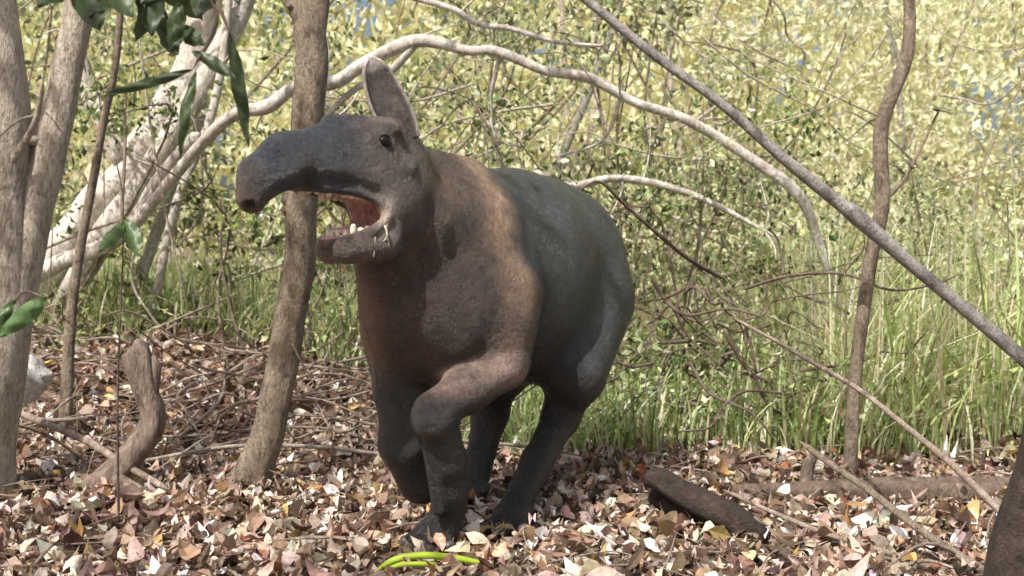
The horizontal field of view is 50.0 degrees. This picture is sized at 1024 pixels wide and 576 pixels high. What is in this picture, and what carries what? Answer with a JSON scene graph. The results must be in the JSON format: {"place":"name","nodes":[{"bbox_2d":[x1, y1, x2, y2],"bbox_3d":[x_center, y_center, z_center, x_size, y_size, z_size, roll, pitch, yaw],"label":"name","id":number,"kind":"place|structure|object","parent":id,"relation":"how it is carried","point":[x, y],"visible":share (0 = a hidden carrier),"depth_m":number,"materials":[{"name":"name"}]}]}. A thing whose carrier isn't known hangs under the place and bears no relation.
{"place":"outdoors","nodes":[
{"label":"outdoors","id":0,"kind":"place"},
{"bbox_2d":[36,0,248,158],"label":"overhanging leafy branch","id":1,"kind":"object","parent":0,"point":[173,31],"visible":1,"depth_m":1.78,"materials":[{"name":"green plant"}]},
{"bbox_2d":[0,249,1022,575],"bbox_3d":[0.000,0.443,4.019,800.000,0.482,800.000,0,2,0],"label":"ground","id":2,"kind":"structure","parent":0,"point":[378,559],"depth_m":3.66,"materials":[{"name":"brown plant"}]},
{"bbox_2d":[0,0,91,500],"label":"pale tree","id":3,"kind":"object","parent":2,"relation":"on","point":[33,153],"visible":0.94,"depth_m":3.44,"materials":[{"name":"grey plant"}]},
{"bbox_2d":[0,156,143,524],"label":"sapling plant","id":4,"kind":"object","parent":2,"relation":"on","point":[25,315],"visible":1,"depth_m":2.96,"materials":[{"name":"green plant"}]},
{"bbox_2d":[58,11,123,427],"bbox_3d":[-1.510,-0.906,4.250,0.495,2.900,0.281,-1,2,-19],"label":"thin tree","id":5,"kind":"object","parent":2,"relation":"on","point":[67,374],"visible":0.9,"depth_m":4.18,"materials":[{"name":"brown plant"}]},
{"bbox_2d":[21,411,167,488],"bbox_3d":[-1.533,0.551,3.675,1.056,0.413,0.154,1,2,24],"label":"fallen stick","id":6,"kind":"object","parent":2,"relation":"on","point":[94,445],"visible":0.73,"depth_m":3.68,"materials":[{"name":"brown wood"}]},
{"bbox_2d":[69,338,166,494],"bbox_3d":[-1.275,0.451,3.570,0.351,0.565,0.205,0,2,0],"label":"dead stump","id":7,"kind":"object","parent":2,"relation":"on","point":[141,365],"visible":0.84,"depth_m":3.58,"materials":[{"name":"brown wood"}]},
{"bbox_2d":[39,0,255,312],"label":"white trunk tree","id":8,"kind":"object","parent":2,"relation":"on","point":[237,20],"visible":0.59,"depth_m":5.84,"materials":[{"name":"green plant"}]},
{"bbox_2d":[32,242,369,378],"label":"grass","id":9,"kind":"structure","parent":2,"relation":"on","point":[267,301],"depth_m":5.86,"materials":[{"name":"green plant"}]},
{"bbox_2d":[143,439,378,462],"bbox_3d":[-0.731,0.597,3.904,1.285,0.136,0.118,0,2,-11],"label":"fallen stick","id":10,"kind":"object","parent":2,"relation":"on","point":[325,447],"visible":0.49,"depth_m":3.92,"materials":[{"name":"brown wood"}]},
{"bbox_2d":[228,0,329,488],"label":"leaning tree","id":11,"kind":"object","parent":2,"relation":"on","point":[257,458],"visible":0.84,"depth_m":3.61,"materials":[{"name":"brown plant"}]},
{"bbox_2d":[326,91,331,105],"bbox_3d":[-1.801,-1.788,9.226,1.803,4.503,0.764,0,2,0],"label":"background sapling","id":12,"kind":"object","parent":2,"relation":"on","point":[329,99],"depth_m":9.01,"materials":[{"name":"beige plant"}]},
{"bbox_2d":[377,552,479,572],"bbox_3d":[-0.205,0.675,2.691,0.268,0.055,0.047,0,2,-10],"label":"green vine shoot","id":13,"kind":"object","parent":2,"relation":"on","point":[394,560],"visible":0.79,"depth_m":2.69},
{"bbox_2d":[235,56,634,552],"bbox_3d":[-0.074,0.055,3.103,0.587,1.268,1.620,1,2,21],"label":"tapir","id":14,"kind":"object","parent":2,"relation":"on","point":[486,296],"visible":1,"depth_m":2.84,"materials":[{"name":"grey fur"}]},
{"bbox_2d":[17,0,870,364],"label":"shrub thicket","id":15,"kind":"object","parent":2,"relation":"on","point":[481,36],"visible":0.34,"depth_m":6.94,"materials":[{"name":"green plant"}]},
{"bbox_2d":[28,47,896,420],"bbox_3d":[-0.668,-0.231,5.397,4.919,1.892,1.660,0,2,0],"label":"understory shrub","id":16,"kind":"object","parent":2,"relation":"on","point":[124,123],"visible":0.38,"depth_m":5.38,"materials":[{"name":"green plant"}]},
{"bbox_2d":[132,0,849,336],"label":"arching branch","id":17,"kind":"object","parent":2,"relation":"on","point":[408,45],"visible":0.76,"depth_m":4.96,"materials":[{"name":"white plant"}]},
{"bbox_2d":[489,0,512,164],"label":"background sapling","id":18,"kind":"object","parent":2,"relation":"on","point":[503,73],"visible":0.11,"depth_m":11.56,"materials":[{"name":"brown plant"}]},
{"bbox_2d":[0,234,1017,575],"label":"twig pile","id":19,"kind":"object","parent":2,"relation":"on","point":[188,420],"visible":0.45,"depth_m":4.28,"materials":[{"name":"brown plant"}]},
{"bbox_2d":[23,355,53,403],"bbox_3d":[-1.864,0.349,4.212,0.180,0.192,0.177,-2,3,-42],"label":"pale stone","id":20,"kind":"object","parent":19,"relation":"on","point":[40,376],"visible":0.58,"depth_m":4.18,"materials":[{"name":"white stone"}]},
{"bbox_2d":[17,0,1023,317],"bbox_3d":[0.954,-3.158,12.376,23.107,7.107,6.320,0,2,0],"label":"background forest","id":21,"kind":"object","parent":2,"relation":"on","point":[909,108],"visible":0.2,"depth_m":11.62,"materials":[{"name":"green plant"}]},
{"bbox_2d":[18,0,1023,357],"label":"bare branches","id":22,"kind":"object","parent":2,"relation":"on","point":[500,136],"visible":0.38,"depth_m":6.06,"materials":[{"name":"brown plant"}]},
{"bbox_2d":[524,0,574,177],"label":"background sapling","id":23,"kind":"object","parent":2,"relation":"on","point":[562,27],"visible":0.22,"depth_m":10.14,"materials":[{"name":"brown plant"}]},
{"bbox_2d":[549,1,622,175],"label":"background sapling","id":24,"kind":"object","parent":2,"relation":"on","point":[580,114],"visible":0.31,"depth_m":8.03,"materials":[{"name":"grey plant"}]},
{"bbox_2d":[552,4,626,179],"bbox_3d":[0.612,-1.843,10.708,1.142,4.500,0.474,-2,3,-39],"label":"background sapling","id":25,"kind":"object","parent":2,"relation":"on","point":[591,127],"visible":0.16,"depth_m":10.61,"materials":[{"name":"grey plant"}]},
{"bbox_2d":[613,1,702,305],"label":"background sapling","id":26,"kind":"object","parent":2,"relation":"on","point":[671,86],"visible":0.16,"depth_m":10.22,"materials":[{"name":"brown plant"}]},
{"bbox_2d":[673,0,722,303],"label":"background sapling","id":27,"kind":"object","parent":2,"relation":"on","point":[699,137],"visible":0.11,"depth_m":10.32,"materials":[{"name":"brown plant"}]},
{"bbox_2d":[643,465,774,543],"bbox_3d":[0.547,0.608,3.069,0.387,0.194,0.153,1,2,27],"label":"broken log","id":28,"kind":"object","parent":2,"relation":"on","point":[670,491],"visible":0.88,"depth_m":3.03,"materials":[{"name":"brown wood"}]},
{"bbox_2d":[512,325,1023,451],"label":"ground plants","id":29,"kind":"object","parent":2,"relation":"on","point":[722,349],"visible":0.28,"depth_m":4.42,"materials":[{"name":"green plant"}]},
{"bbox_2d":[579,180,958,454],"bbox_3d":[0.916,0.153,4.464,1.549,1.106,1.350,0,2,0],"label":"vine tangle","id":30,"kind":"object","parent":2,"relation":"on","point":[677,312],"visible":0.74,"depth_m":4.34,"materials":[{"name":"brown plant"}]},
{"bbox_2d":[576,139,1023,420],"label":"leafy shrub","id":31,"kind":"object","parent":2,"relation":"on","point":[918,201],"visible":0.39,"depth_m":5.42,"materials":[{"name":"green plant"}]},
{"bbox_2d":[580,0,1023,368],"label":"fallen diagonal trunk","id":32,"kind":"object","parent":2,"relation":"on","point":[860,219],"visible":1,"depth_m":3.57,"materials":[{"name":"wood"}]},
{"bbox_2d":[589,0,1023,327],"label":"bright shrub thicket","id":33,"kind":"object","parent":2,"relation":"on","point":[852,13],"visible":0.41,"depth_m":7.68,"materials":[{"name":"green plant"}]},
{"bbox_2d":[799,448,817,481],"bbox_3d":[0.958,0.624,3.479,0.069,0.224,0.145,-1,2,-24],"label":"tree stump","id":34,"kind":"object","parent":2,"relation":"on","point":[808,466],"visible":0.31,"depth_m":3.51,"materials":[{"name":"brown wood"}]},
{"bbox_2d":[723,489,954,575],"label":"fallen stick","id":35,"kind":"object","parent":2,"relation":"on","point":[887,552],"visible":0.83,"depth_m":2.98,"materials":[{"name":"brown wood"}]},
{"bbox_2d":[732,317,999,512],"bbox_3d":[1.040,0.397,3.088,0.079,0.582,1.106,-1,3,-34],"label":"fallen stick","id":36,"kind":"object","parent":2,"relation":"on","point":[970,482],"visible":0.91,"depth_m":3.08,"materials":[{"name":"brown wood"}]},
{"bbox_2d":[731,476,1009,503],"bbox_3d":[1.208,0.641,3.465,1.023,0.098,0.116,0,2,2],"label":"fallen log","id":37,"kind":"object","parent":2,"relation":"on","point":[886,487],"visible":0.57,"depth_m":3.43,"materials":[{"name":"brown wood"}]},
{"bbox_2d":[816,0,952,472],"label":"slender tree","id":38,"kind":"object","parent":2,"relation":"on","point":[884,193],"visible":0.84,"depth_m":3.78,"materials":[{"name":"brown plant"}]},
{"bbox_2d":[843,1,932,304],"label":"background sapling","id":39,"kind":"object","parent":2,"relation":"on","point":[900,107],"visible":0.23,"depth_m":9.40,"materials":[{"name":"brown plant"}]},
{"bbox_2d":[798,440,983,573],"bbox_3d":[1.068,0.583,2.897,0.130,0.251,0.788,-1,2,-26],"label":"fallen stick","id":40,"kind":"object","parent":2,"relation":"on","point":[899,514],"visible":0.93,"depth_m":2.88,"materials":[{"name":"brown wood"}]},
{"bbox_2d":[871,0,931,295],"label":"background sapling","id":41,"kind":"object","parent":2,"relation":"on","point":[898,56],"visible":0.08,"depth_m":9.96,"materials":[{"name":"brown plant"}]},
{"bbox_2d":[983,422,1023,575],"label":"dark trunk","id":42,"kind":"object","parent":2,"relation":"on","point":[1005,553],"visible":1,"depth_m":2.10,"materials":[{"name":"brown wood"}]},
{"bbox_2d":[34,0,1023,249],"label":"sky","id":43,"kind":"structure","parent":0,"point":[224,178],"materials":[{"name":"white"}]},
{"bbox_2d":[372,339,983,460],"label":"undergrowth grass","id":44,"kind":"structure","parent":0,"point":[650,431],"depth_m":4.26,"materials":[{"name":"green plant"}]},
{"bbox_2d":[623,264,1023,463],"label":"tall grass","id":45,"kind":"structure","parent":0,"point":[942,426],"depth_m":4.39,"materials":[{"name":"green plant"}]},
{"bbox_2d":[638,186,1023,449],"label":"reed grass","id":46,"kind":"structure","parent":0,"point":[879,298],"depth_m":4.63,"materials":[{"name":"green plant"}]}
]}

